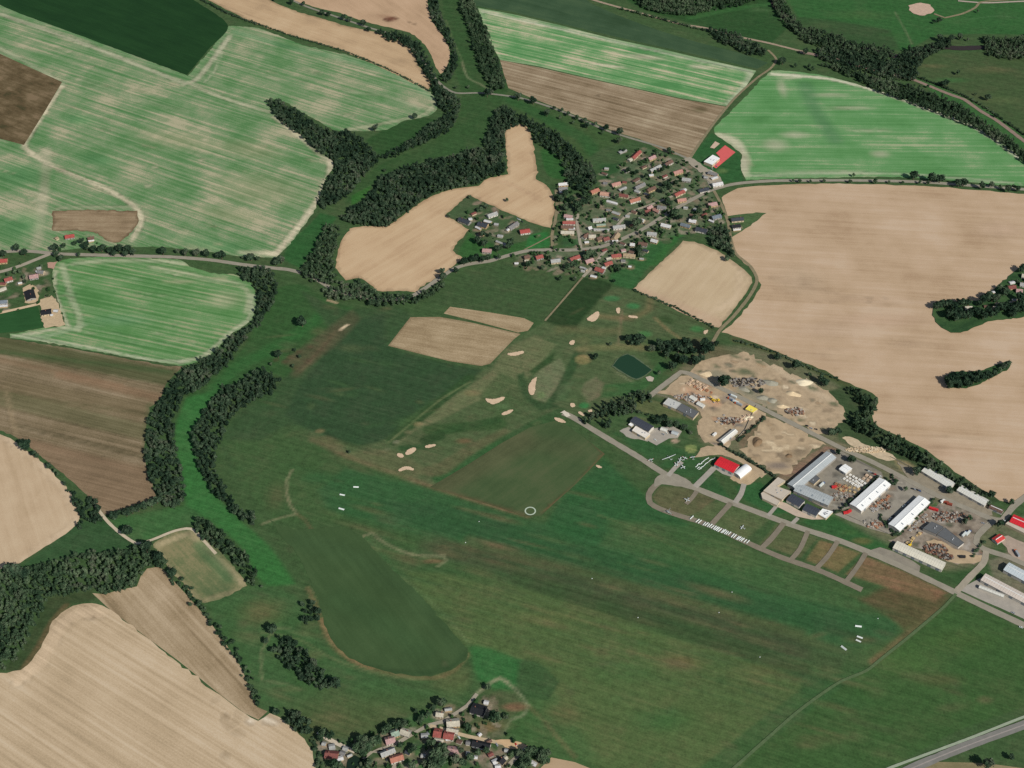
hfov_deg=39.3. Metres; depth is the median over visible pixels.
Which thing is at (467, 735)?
road
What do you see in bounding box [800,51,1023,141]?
railway bed
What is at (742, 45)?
dense wood
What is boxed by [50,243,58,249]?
broadleaf tree
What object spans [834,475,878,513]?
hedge
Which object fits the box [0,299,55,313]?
road
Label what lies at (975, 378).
broadleaf tree
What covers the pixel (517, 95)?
broadleaf tree
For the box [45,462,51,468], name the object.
broadleaf tree
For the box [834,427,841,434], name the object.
broadleaf tree
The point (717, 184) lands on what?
house
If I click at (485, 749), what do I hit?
broadleaf tree
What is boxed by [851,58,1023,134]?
hedge
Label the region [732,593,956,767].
track
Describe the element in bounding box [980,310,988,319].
broadleaf tree
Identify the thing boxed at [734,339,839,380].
hedge
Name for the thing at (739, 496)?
taxiway
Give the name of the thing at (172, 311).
crop field
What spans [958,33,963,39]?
broadleaf tree
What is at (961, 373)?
broadleaf tree
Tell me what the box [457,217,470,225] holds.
house
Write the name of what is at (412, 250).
stubble field
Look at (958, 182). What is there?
broadleaf tree
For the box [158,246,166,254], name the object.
broadleaf tree
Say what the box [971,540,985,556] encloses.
hedge
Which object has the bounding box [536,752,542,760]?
broadleaf tree
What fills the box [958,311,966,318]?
broadleaf tree
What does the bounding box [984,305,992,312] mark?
broadleaf tree
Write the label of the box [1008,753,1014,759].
broadleaf tree
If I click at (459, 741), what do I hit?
shed
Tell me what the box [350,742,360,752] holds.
broadleaf tree
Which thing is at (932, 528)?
workshop
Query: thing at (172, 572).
broadleaf tree
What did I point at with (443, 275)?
broadleaf tree
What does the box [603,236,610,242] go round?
house
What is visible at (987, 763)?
broadleaf tree
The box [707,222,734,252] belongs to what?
dense wood
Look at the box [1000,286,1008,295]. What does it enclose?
broadleaf tree
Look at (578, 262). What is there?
houses
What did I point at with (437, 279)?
road
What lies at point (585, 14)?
crop field
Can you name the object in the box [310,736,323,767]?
hedge
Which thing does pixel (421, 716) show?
broadleaf tree
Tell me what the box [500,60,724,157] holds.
ploughed field
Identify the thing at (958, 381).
broadleaf tree
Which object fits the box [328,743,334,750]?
shed
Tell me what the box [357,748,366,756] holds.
broadleaf tree
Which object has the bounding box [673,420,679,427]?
broadleaf tree
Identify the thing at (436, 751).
broadleaf tree
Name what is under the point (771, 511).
taxiway
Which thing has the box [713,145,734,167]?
sports court
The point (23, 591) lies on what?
dense wood
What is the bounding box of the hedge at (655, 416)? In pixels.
[618,404,691,434]
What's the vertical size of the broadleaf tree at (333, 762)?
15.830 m
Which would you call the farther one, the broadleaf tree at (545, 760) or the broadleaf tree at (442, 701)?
the broadleaf tree at (442, 701)
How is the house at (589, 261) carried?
on the ground at (638, 650)
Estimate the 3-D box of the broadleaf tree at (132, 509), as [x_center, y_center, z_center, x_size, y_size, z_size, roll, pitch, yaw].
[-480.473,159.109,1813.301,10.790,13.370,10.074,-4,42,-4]
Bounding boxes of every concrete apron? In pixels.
[620,427,647,441]
[648,426,681,444]
[654,473,698,489]
[713,466,732,476]
[760,497,822,519]
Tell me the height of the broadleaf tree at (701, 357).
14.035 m
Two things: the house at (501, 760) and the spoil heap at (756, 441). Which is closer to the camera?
the house at (501, 760)
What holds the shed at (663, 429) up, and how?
on the ground at (638, 650)
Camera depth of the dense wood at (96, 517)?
1814.52 m
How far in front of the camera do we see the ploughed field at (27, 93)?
2570.72 m
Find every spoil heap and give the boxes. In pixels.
[699,371,711,376]
[739,386,749,391]
[752,437,762,446]
[756,395,767,399]
[763,380,777,385]
[768,398,776,402]
[776,404,789,408]
[786,391,800,396]
[796,379,812,385]
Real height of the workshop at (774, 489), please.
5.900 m
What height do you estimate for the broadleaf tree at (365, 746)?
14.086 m
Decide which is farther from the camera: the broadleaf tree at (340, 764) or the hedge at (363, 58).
the hedge at (363, 58)
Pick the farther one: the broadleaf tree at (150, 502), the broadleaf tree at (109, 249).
the broadleaf tree at (109, 249)
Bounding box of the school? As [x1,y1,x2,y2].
[704,155,719,167]
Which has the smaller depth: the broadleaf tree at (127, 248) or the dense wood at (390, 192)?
the broadleaf tree at (127, 248)
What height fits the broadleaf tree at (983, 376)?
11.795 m
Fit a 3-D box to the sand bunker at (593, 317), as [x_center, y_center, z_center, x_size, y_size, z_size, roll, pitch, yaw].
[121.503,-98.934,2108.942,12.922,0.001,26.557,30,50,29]
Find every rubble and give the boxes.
[673,393,703,401]
[720,417,740,425]
[729,377,766,387]
[784,407,804,415]
[830,492,853,500]
[845,446,890,452]
[863,519,882,527]
[869,499,891,509]
[912,515,928,532]
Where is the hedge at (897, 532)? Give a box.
[879,498,935,536]
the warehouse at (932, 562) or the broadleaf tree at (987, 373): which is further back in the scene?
the broadleaf tree at (987, 373)
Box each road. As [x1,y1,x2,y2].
[0,253,50,272]
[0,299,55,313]
[4,179,1023,300]
[294,0,711,187]
[317,732,353,752]
[372,693,477,767]
[430,724,501,744]
[505,747,525,767]
[524,235,550,249]
[551,190,558,249]
[576,214,581,248]
[582,252,605,276]
[592,195,673,229]
[593,0,814,53]
[650,370,1023,521]
[903,720,1023,767]
[954,550,988,592]
[958,0,1023,2]
[973,517,1023,565]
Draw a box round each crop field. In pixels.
[0,0,227,74]
[0,5,437,257]
[0,306,43,332]
[10,257,256,365]
[270,520,467,675]
[431,421,603,515]
[474,0,766,68]
[478,8,755,105]
[714,70,1023,185]
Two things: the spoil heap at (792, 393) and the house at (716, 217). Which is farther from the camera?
the house at (716, 217)
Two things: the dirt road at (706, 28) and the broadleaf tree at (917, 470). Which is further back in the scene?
the dirt road at (706, 28)
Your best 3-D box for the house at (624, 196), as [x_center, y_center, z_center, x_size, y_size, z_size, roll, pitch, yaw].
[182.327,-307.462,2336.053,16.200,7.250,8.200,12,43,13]
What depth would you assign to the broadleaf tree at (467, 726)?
1569.84 m
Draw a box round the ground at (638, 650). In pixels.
[0,0,1023,767]
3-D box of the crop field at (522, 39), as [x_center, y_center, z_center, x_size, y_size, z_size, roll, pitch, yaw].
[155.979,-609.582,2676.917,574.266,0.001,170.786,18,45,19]
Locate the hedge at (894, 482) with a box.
[885,473,898,484]
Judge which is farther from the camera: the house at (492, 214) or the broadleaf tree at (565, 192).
the broadleaf tree at (565, 192)
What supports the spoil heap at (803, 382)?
on the ground at (638, 650)
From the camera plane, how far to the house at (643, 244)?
2235.59 m
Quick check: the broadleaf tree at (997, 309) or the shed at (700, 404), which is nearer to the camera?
the shed at (700, 404)
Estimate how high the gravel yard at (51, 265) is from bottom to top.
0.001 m
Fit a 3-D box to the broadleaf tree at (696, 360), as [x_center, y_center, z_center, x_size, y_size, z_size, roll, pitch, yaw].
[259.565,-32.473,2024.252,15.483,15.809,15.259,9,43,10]
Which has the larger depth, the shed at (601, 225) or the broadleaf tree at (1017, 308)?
the shed at (601, 225)
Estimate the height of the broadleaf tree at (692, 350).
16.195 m
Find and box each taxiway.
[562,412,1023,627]
[646,484,862,591]
[666,461,682,476]
[684,490,698,504]
[693,466,715,487]
[710,502,732,524]
[733,483,746,503]
[760,522,785,548]
[767,504,779,516]
[788,530,809,561]
[791,517,798,524]
[814,540,839,569]
[844,552,867,582]
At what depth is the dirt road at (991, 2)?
2841.41 m
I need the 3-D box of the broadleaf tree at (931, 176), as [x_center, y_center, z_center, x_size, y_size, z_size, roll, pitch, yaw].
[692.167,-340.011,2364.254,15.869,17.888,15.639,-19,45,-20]
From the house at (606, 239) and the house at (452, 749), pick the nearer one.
the house at (452, 749)
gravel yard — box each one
[23,284,38,302]
[40,295,64,327]
[47,262,56,268]
[495,739,526,748]
[560,410,570,416]
[646,376,653,380]
[658,375,765,448]
[682,157,722,188]
[690,351,844,433]
[710,141,719,147]
[898,462,991,514]
[909,3,933,15]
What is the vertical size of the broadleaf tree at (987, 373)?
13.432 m
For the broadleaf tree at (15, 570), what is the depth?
1729.06 m
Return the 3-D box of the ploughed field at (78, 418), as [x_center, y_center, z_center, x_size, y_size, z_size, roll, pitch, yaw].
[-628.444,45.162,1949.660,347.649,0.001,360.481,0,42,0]
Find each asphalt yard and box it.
[788,449,882,511]
[835,475,934,533]
[872,547,919,571]
[962,577,1023,618]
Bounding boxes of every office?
[745,405,757,413]
[818,509,832,519]
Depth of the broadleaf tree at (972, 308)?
2101.73 m
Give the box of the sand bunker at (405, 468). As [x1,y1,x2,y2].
[398,466,413,470]
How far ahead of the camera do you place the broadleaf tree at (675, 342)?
2048.17 m
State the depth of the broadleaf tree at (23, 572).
1727.66 m
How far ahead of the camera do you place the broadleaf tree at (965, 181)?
2351.91 m
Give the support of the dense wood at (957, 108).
on the ground at (638, 650)
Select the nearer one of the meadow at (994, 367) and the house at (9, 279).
the meadow at (994, 367)
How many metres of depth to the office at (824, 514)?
1812.70 m
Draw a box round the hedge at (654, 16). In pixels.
[618,7,705,29]
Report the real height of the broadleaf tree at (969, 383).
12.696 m
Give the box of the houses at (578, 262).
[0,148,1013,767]
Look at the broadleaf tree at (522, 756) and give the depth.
1541.83 m
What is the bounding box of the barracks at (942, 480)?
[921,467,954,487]
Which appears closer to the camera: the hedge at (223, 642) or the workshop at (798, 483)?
the hedge at (223, 642)
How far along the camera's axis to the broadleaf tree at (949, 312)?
2097.03 m
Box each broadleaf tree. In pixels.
[0,250,6,256]
[2,563,15,573]
[10,563,20,576]
[13,243,19,251]
[16,438,30,450]
[18,567,29,577]
[20,248,27,255]
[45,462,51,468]
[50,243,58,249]
[52,250,59,256]
[82,241,88,249]
[90,245,95,252]
[97,244,106,251]
[106,246,112,252]
[109,511,118,519]
[115,244,122,251]
[121,524,132,534]
[122,507,130,515]
[123,245,130,252]
[128,506,135,512]
[129,248,136,255]
[134,503,140,511]
[139,540,152,552]
[140,501,146,509]
[146,498,155,506]
[152,496,160,503]
[153,551,163,559]
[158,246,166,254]
[166,566,176,577]
[182,248,187,255]
[192,248,199,254]
[203,249,208,255]
[215,250,225,257]
[246,253,254,260]
[266,622,276,633]
[273,708,279,714]
[274,350,281,357]
[276,255,284,263]
[296,315,306,326]
[317,734,322,741]
[318,728,325,737]
[325,730,334,739]
[328,676,340,688]
[329,758,337,767]
[336,761,342,767]
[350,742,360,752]
[355,733,368,745]
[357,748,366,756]
[360,741,372,751]
[364,757,373,767]
[369,737,377,746]
[371,734,381,743]
[380,726,388,734]
[384,722,391,729]
[392,719,400,728]
[397,741,402,747]
[400,719,407,727]
[407,761,415,767]
[409,744,416,751]
[418,713,424,721]
[421,760,428,766]
[426,738,435,746]
[427,760,437,767]
[428,753,440,763]
[429,746,441,756]
[430,704,436,710]
[436,697,447,706]
[437,742,446,750]
[437,756,447,767]
[439,272,446,278]
[441,749,449,758]
[449,752,459,764]
[457,746,463,752]
[458,758,466,765]
[460,257,468,263]
[463,723,471,729]
[466,752,474,760]
[467,256,475,261]
[474,236,481,242]
[474,747,480,754]
[481,240,487,245]
[482,746,489,752]
[484,88,490,96]
[484,683,490,689]
[487,709,501,722]
[514,92,521,100]
[514,748,524,755]
[517,761,525,767]
[519,751,530,761]
[524,746,534,756]
[524,757,533,765]
[530,96,536,104]
[532,748,539,756]
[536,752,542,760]
[539,748,546,756]
[541,755,549,764]
[544,108,549,114]
[545,748,551,755]
[556,195,563,200]
[562,189,568,195]
[562,202,568,209]
[564,263,569,268]
[568,195,574,201]
[570,261,577,266]
[572,201,580,209]
[579,198,587,206]
[585,248,593,256]
[602,124,608,130]
[615,127,622,134]
[624,334,631,340]
[632,218,642,227]
[633,333,639,339]
[637,251,644,257]
[637,337,643,343]
[653,417,661,424]
[656,338,663,347]
[659,345,664,352]
[660,186,666,193]
[660,413,668,421]
[663,340,671,347]
[666,345,673,351]
[666,420,672,427]
[668,360,677,369]
[669,207,679,218]
[671,339,678,345]
[673,353,680,359]
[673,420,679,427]
[675,344,683,352]
[678,354,688,363]
[679,337,690,344]
[680,424,687,430]
[681,346,687,353]
[684,341,693,349]
[688,346,696,355]
[691,356,700,364]
[696,208,702,214]
[698,354,704,359]
[700,337,709,345]
[700,346,707,353]
[705,342,714,352]
[718,375,731,386]
[773,353,781,360]
[778,56,786,64]
[792,361,801,369]
[817,374,825,383]
[822,379,829,385]
[828,428,835,435]
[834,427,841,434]
[847,454,854,461]
[909,170,919,179]
[912,466,920,474]
[928,172,936,181]
[933,301,942,308]
[936,174,945,182]
[943,375,951,381]
[945,309,953,317]
[945,486,952,493]
[947,378,955,383]
[951,302,959,308]
[951,372,959,378]
[953,312,961,320]
[954,179,961,186]
[954,306,962,312]
[955,378,962,384]
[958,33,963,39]
[958,298,967,306]
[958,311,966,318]
[958,370,965,378]
[961,178,968,186]
[961,375,970,384]
[964,380,972,386]
[966,310,973,318]
[968,307,976,313]
[970,375,978,382]
[973,370,984,376]
[975,307,981,315]
[979,181,985,189]
[979,294,988,302]
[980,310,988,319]
[980,373,987,379]
[982,757,994,767]
[983,370,991,377]
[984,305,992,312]
[985,94,991,99]
[985,292,991,300]
[988,490,996,497]
[989,310,997,316]
[990,293,996,301]
[993,306,999,312]
[994,294,1000,301]
[996,519,1003,526]
[997,302,1006,310]
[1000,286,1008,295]
[1000,362,1008,368]
[1005,184,1010,191]
[1007,304,1014,310]
[1008,310,1016,316]
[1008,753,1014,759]
[1010,305,1020,311]
[1016,291,1023,298]
[1018,266,1023,272]
[1018,298,1023,304]
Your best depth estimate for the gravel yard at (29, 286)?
2153.56 m
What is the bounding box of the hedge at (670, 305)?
[632,289,713,327]
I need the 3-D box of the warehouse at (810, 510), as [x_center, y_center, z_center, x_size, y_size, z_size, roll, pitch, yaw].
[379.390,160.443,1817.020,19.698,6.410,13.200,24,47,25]
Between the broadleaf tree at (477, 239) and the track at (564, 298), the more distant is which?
the broadleaf tree at (477, 239)
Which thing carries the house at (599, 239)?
on the ground at (638, 650)
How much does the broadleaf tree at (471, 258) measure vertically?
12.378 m
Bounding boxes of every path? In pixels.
[94,506,216,553]
[887,716,1023,767]
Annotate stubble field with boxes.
[0,434,79,568]
[0,603,314,767]
[51,209,138,242]
[93,567,266,719]
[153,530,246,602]
[209,0,430,88]
[295,0,449,73]
[336,124,554,291]
[388,317,519,365]
[444,307,532,331]
[541,757,587,767]
[633,241,751,326]
[722,183,1023,501]
[926,762,1017,767]
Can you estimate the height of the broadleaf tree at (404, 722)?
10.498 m
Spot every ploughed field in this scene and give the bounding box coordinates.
[0,54,61,144]
[0,337,181,514]
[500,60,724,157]
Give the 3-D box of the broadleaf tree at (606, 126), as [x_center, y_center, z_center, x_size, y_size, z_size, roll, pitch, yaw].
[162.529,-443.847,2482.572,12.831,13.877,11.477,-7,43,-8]
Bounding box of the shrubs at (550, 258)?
[6,0,1019,752]
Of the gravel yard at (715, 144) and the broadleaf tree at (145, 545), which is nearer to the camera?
the broadleaf tree at (145, 545)
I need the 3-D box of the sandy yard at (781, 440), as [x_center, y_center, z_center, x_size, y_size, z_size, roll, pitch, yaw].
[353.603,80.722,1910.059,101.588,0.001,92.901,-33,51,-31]
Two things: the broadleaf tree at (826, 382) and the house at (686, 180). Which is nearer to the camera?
the broadleaf tree at (826, 382)
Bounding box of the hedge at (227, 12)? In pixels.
[201,0,256,23]
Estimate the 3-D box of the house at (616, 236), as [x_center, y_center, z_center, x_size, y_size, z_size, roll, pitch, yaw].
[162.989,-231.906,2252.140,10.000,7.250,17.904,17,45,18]
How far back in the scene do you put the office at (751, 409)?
1955.97 m
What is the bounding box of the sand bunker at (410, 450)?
[405,447,415,454]
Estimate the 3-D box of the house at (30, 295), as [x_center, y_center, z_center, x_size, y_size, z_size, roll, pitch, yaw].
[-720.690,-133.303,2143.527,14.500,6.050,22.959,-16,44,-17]
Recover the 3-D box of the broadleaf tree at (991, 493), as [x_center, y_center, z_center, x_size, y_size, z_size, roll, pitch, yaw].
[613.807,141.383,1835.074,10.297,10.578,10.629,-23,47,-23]
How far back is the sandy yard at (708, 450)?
1896.04 m
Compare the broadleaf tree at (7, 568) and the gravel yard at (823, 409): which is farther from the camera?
the gravel yard at (823, 409)
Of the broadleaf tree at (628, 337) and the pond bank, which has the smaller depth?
the pond bank
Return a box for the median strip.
[912,724,1023,767]
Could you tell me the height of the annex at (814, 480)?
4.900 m
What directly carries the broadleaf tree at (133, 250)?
on the ground at (638, 650)
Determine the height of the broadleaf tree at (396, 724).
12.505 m
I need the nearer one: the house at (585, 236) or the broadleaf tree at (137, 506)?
the broadleaf tree at (137, 506)
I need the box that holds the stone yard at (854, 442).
[843,436,895,460]
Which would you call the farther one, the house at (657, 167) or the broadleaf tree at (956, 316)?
the house at (657, 167)
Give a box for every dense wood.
[0,545,167,669]
[62,481,102,529]
[143,265,278,507]
[189,366,281,524]
[194,516,262,587]
[266,97,378,208]
[269,634,329,689]
[284,709,312,734]
[300,222,343,284]
[300,600,321,624]
[322,278,444,306]
[340,104,519,226]
[376,28,447,93]
[377,89,460,158]
[428,0,458,82]
[459,0,506,89]
[516,113,596,190]
[582,389,651,428]
[635,0,755,15]
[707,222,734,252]
[708,26,766,56]
[770,0,895,61]
[816,47,919,80]
[820,61,1023,160]
[846,386,991,505]
[894,36,951,70]
[982,34,1023,59]
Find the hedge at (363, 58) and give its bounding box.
[256,22,430,91]
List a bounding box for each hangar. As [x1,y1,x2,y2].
[630,416,653,432]
[714,456,738,474]
[733,464,751,479]
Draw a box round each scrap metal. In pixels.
[922,543,947,555]
[931,511,968,522]
[938,553,953,560]
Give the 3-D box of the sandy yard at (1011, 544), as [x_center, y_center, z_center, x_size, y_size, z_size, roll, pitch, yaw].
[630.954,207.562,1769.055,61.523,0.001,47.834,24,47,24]
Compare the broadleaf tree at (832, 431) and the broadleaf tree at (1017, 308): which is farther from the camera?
the broadleaf tree at (1017, 308)
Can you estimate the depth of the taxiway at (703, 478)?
1864.37 m
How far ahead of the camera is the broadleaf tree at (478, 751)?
1548.45 m
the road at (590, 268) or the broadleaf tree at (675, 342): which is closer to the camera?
the broadleaf tree at (675, 342)
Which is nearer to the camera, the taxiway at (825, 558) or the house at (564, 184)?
the taxiway at (825, 558)
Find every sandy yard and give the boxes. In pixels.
[696,446,766,477]
[730,470,759,484]
[739,417,825,474]
[926,539,981,563]
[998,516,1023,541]
[1002,536,1023,560]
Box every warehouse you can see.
[786,494,804,508]
[802,503,820,517]
[839,464,851,475]
[849,477,890,513]
[888,496,929,531]
[892,541,945,571]
[980,573,1023,605]
[1003,563,1023,583]
[1009,514,1023,527]
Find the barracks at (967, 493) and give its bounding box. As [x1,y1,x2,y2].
[956,485,988,507]
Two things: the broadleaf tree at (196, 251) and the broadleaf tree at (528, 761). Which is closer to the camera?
the broadleaf tree at (528, 761)
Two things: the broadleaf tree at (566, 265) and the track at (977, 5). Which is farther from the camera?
the track at (977, 5)
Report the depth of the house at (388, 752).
1550.51 m
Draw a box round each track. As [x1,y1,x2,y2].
[544,277,582,320]
[689,191,758,364]
[690,50,776,157]
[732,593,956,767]
[934,0,1004,17]
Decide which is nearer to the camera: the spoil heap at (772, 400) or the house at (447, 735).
the house at (447, 735)
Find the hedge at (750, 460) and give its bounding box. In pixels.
[719,443,775,476]
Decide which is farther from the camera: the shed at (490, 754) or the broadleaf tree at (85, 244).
the broadleaf tree at (85, 244)
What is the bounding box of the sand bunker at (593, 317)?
[587,312,599,321]
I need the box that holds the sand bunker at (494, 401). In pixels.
[486,397,504,403]
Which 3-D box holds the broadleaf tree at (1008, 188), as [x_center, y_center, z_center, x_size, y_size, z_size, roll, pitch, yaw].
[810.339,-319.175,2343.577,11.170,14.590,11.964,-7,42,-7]
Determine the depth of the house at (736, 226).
2270.95 m
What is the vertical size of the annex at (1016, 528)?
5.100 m
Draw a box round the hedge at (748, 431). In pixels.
[737,416,765,441]
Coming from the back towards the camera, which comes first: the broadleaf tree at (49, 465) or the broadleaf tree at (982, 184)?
the broadleaf tree at (982, 184)
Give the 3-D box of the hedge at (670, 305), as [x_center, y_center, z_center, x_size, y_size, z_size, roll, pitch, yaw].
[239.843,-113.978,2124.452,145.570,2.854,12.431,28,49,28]
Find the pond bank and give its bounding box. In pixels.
[612,353,652,379]
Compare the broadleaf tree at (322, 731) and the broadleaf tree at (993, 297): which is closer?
the broadleaf tree at (322, 731)
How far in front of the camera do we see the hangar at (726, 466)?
1873.32 m
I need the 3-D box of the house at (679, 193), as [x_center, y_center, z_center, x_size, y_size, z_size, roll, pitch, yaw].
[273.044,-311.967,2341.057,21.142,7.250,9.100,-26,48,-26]
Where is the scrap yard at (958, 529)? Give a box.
[889,503,987,564]
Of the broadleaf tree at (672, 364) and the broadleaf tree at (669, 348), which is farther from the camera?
the broadleaf tree at (669, 348)
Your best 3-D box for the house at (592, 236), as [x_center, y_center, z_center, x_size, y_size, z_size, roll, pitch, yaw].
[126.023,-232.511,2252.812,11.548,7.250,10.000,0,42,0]
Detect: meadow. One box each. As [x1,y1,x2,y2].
[932,269,1023,332]
[945,362,1010,387]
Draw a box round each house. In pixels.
[0,258,7,264]
[0,300,7,304]
[4,276,12,282]
[24,289,35,300]
[29,273,38,280]
[37,269,44,274]
[41,309,51,315]
[64,234,74,239]
[324,750,338,759]
[379,747,395,758]
[384,736,395,745]
[389,729,399,737]
[389,753,403,764]
[399,728,411,737]
[433,728,442,737]
[435,711,443,718]
[443,730,454,741]
[446,718,459,727]
[446,727,458,735]
[447,746,458,755]
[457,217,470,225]
[469,702,487,717]
[471,739,490,749]
[476,221,488,228]
[482,248,491,253]
[486,211,497,218]
[496,756,505,765]
[507,221,519,230]
[519,228,530,234]
[534,254,543,260]
[550,258,560,264]
[558,182,567,186]
[561,224,573,229]
[561,231,573,235]
[563,220,574,225]
[564,213,572,218]
[568,255,580,261]
[581,233,588,239]
[584,258,594,264]
[588,234,595,239]
[589,188,599,194]
[592,217,605,222]
[594,228,608,230]
[594,267,605,274]
[596,236,603,241]
[600,191,610,197]
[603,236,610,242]
[603,261,612,267]
[610,181,621,187]
[611,232,620,240]
[611,253,621,258]
[612,224,625,230]
[619,193,628,198]
[623,253,635,258]
[628,197,640,203]
[630,150,641,160]
[634,182,645,189]
[638,242,647,247]
[645,186,656,192]
[647,231,656,236]
[648,155,656,161]
[649,164,661,172]
[650,238,657,244]
[652,207,659,213]
[657,205,666,210]
[660,223,670,229]
[663,160,673,166]
[672,169,682,175]
[673,190,685,197]
[676,198,686,203]
[680,223,691,228]
[682,177,691,182]
[689,219,696,224]
[695,227,707,233]
[698,187,709,193]
[707,171,717,175]
[707,201,717,207]
[710,214,721,220]
[711,181,723,187]
[730,216,743,222]
[732,224,740,228]
[991,534,1004,544]
[1007,284,1016,289]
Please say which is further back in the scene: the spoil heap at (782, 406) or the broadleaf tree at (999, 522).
the spoil heap at (782, 406)
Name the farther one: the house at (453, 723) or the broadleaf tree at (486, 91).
the broadleaf tree at (486, 91)
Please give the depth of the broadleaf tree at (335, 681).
1609.07 m
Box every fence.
[786,488,824,508]
[841,512,887,533]
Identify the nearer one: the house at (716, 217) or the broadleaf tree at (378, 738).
the broadleaf tree at (378, 738)
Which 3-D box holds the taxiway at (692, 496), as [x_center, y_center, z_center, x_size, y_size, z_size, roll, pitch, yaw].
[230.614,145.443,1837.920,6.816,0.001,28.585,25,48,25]
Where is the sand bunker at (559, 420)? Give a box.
[554,417,565,422]
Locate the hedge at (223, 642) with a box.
[168,576,260,705]
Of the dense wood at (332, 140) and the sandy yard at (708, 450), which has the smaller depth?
the sandy yard at (708, 450)
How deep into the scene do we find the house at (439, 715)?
1586.29 m
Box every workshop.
[663,398,680,410]
[676,404,698,419]
[763,477,790,501]
[787,451,835,507]
[922,521,943,535]
[936,528,963,548]
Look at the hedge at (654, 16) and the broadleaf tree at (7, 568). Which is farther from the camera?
the hedge at (654, 16)
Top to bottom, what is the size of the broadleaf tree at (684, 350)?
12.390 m
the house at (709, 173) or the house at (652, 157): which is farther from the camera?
the house at (652, 157)
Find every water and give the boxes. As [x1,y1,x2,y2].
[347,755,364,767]
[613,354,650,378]
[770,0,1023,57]
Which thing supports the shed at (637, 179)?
on the ground at (638, 650)
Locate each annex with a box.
[632,426,649,439]
[761,492,779,506]
[808,475,819,485]
[907,519,914,527]
[979,585,1004,598]
[1005,521,1023,534]
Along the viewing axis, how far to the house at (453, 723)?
1577.73 m
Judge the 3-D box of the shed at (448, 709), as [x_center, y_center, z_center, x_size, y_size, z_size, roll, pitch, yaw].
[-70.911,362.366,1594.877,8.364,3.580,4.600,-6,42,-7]
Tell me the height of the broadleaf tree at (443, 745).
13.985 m
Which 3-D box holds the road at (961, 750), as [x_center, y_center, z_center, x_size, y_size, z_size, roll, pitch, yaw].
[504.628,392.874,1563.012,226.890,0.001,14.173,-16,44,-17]
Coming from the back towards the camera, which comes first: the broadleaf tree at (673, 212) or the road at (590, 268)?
the broadleaf tree at (673, 212)
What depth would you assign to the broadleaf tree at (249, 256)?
2203.30 m
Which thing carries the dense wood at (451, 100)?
on the ground at (638, 650)
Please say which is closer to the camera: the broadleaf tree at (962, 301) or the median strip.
the median strip
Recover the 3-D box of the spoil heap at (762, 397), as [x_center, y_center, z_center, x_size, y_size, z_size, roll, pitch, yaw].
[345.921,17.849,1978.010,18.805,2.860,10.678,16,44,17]
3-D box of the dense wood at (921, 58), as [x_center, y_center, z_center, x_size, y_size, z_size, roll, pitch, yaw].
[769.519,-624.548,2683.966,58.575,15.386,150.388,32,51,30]
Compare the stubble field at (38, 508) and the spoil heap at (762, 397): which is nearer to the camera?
the stubble field at (38, 508)
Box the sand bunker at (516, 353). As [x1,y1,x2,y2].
[508,351,523,355]
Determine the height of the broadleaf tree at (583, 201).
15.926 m
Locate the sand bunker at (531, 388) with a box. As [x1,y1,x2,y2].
[528,377,536,394]
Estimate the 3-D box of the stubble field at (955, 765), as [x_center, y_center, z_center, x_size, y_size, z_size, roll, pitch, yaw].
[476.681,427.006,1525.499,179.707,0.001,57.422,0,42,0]
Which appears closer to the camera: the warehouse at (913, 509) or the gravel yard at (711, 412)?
the warehouse at (913, 509)
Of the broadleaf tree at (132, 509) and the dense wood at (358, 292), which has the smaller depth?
the broadleaf tree at (132, 509)
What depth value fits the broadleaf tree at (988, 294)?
2129.02 m
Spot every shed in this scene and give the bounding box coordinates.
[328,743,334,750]
[337,755,343,760]
[342,746,348,751]
[421,733,427,738]
[434,738,443,742]
[444,707,451,711]
[456,739,462,744]
[487,751,493,757]
[596,223,605,226]
[606,200,617,204]
[611,211,620,215]
[632,177,639,182]
[660,427,667,432]
[671,430,678,436]
[689,395,696,401]
[696,401,704,408]
[719,428,737,443]
[989,504,1003,514]
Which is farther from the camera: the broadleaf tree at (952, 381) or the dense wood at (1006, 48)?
the dense wood at (1006, 48)
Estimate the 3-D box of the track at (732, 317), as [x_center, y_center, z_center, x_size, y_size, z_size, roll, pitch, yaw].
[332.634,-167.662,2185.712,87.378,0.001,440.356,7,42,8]
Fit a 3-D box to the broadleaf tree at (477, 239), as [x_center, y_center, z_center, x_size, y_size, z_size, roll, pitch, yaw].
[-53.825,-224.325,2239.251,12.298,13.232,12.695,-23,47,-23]
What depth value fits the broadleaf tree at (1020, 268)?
2179.99 m
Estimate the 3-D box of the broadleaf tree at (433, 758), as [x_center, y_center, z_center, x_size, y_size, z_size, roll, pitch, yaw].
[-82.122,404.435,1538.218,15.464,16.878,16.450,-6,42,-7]
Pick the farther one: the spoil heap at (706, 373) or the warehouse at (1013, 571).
the spoil heap at (706, 373)
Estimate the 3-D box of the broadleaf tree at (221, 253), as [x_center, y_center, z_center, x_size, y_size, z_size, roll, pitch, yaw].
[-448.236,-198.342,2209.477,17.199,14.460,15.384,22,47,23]
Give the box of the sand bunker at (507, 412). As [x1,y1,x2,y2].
[502,410,512,414]
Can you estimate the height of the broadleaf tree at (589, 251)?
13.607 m
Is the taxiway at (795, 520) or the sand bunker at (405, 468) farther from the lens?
the sand bunker at (405, 468)
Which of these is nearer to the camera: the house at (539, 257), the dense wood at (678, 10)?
the house at (539, 257)
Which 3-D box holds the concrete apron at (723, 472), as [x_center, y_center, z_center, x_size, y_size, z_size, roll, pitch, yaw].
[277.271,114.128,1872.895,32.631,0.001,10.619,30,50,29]
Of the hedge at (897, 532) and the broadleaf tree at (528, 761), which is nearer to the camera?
the broadleaf tree at (528, 761)
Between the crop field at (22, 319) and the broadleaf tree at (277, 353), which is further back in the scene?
the crop field at (22, 319)

